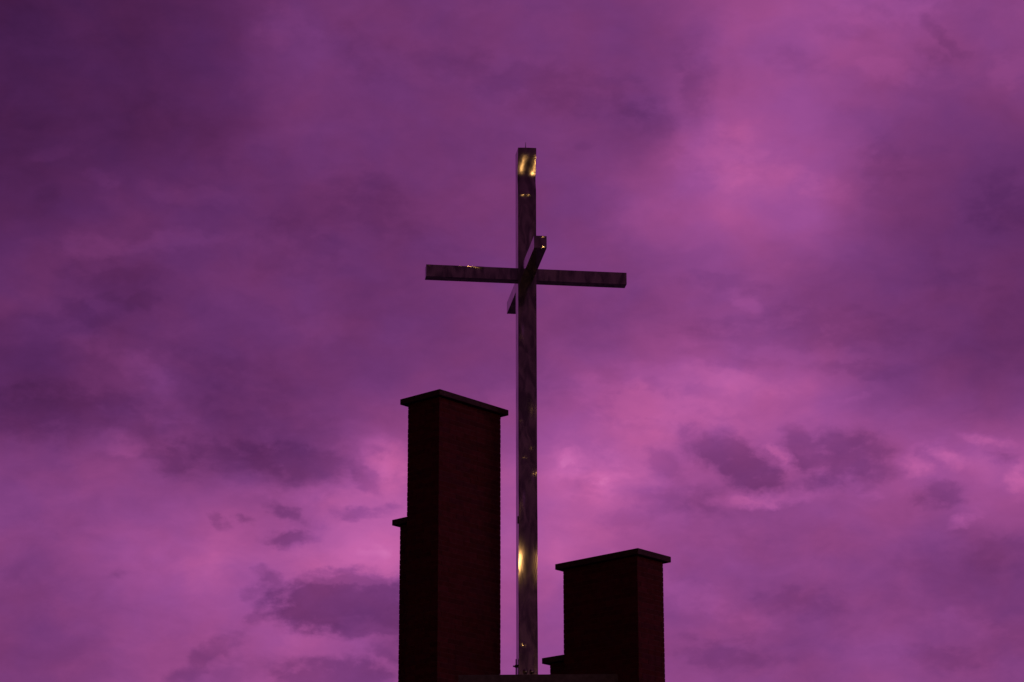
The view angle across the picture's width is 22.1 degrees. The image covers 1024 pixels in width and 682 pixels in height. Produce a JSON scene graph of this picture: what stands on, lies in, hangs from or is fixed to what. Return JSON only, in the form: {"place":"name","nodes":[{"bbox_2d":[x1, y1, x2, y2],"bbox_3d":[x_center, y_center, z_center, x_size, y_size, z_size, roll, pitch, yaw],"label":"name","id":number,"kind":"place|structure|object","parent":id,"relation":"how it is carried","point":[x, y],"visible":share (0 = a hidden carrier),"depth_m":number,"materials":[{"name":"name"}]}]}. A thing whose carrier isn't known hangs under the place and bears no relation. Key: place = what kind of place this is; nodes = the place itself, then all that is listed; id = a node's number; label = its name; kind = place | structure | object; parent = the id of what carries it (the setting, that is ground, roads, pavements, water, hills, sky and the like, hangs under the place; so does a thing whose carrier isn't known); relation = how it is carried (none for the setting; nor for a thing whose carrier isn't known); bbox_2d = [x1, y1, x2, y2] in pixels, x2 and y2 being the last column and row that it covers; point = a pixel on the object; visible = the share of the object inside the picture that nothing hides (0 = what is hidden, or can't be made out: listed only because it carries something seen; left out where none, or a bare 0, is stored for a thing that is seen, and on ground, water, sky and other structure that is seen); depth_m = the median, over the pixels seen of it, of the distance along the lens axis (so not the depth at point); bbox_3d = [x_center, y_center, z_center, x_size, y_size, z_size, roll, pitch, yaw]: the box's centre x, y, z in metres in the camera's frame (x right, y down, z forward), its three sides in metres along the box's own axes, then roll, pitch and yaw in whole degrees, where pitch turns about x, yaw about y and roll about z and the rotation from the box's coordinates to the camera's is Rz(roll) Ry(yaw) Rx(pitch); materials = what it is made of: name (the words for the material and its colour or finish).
{"place":"outdoors","nodes":[
{"label":"outdoors","id":0,"kind":"place"},
{"bbox_2d":[0,0,1023,681],"label":"sky","id":1,"kind":"structure","parent":0,"point":[222,222],"materials":[{"name":"purple"}]},
{"bbox_3d":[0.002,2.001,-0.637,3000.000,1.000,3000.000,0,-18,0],"label":"ground","id":2,"kind":"structure","parent":0,"visible":0},
{"bbox_2d":[392,389,507,681],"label":"brick tower","id":3,"kind":"structure","parent":2,"relation":"on","point":[450,585],"depth_m":50.67,"materials":[{"name":"brick"}]},
{"bbox_2d":[542,548,670,681],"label":"brick tower","id":4,"kind":"structure","parent":2,"relation":"on","point":[613,608],"depth_m":50.16,"materials":[{"name":"brick"}]},
{"bbox_2d":[458,674,617,681],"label":"concrete beam","id":5,"kind":"structure","parent":4,"relation":"attached to","point":[549,678],"depth_m":49.69,"materials":[{"name":"black concrete"}]},
{"bbox_2d":[425,142,626,674],"bbox_3d":[0.284,1.227,52.080,3.121,11.117,3.075,-13,-22,36],"label":"cross","id":6,"kind":"object","parent":5,"relation":"on","point":[525,276],"visible":1,"depth_m":52.15,"materials":[{"name":"metal"}]}
]}

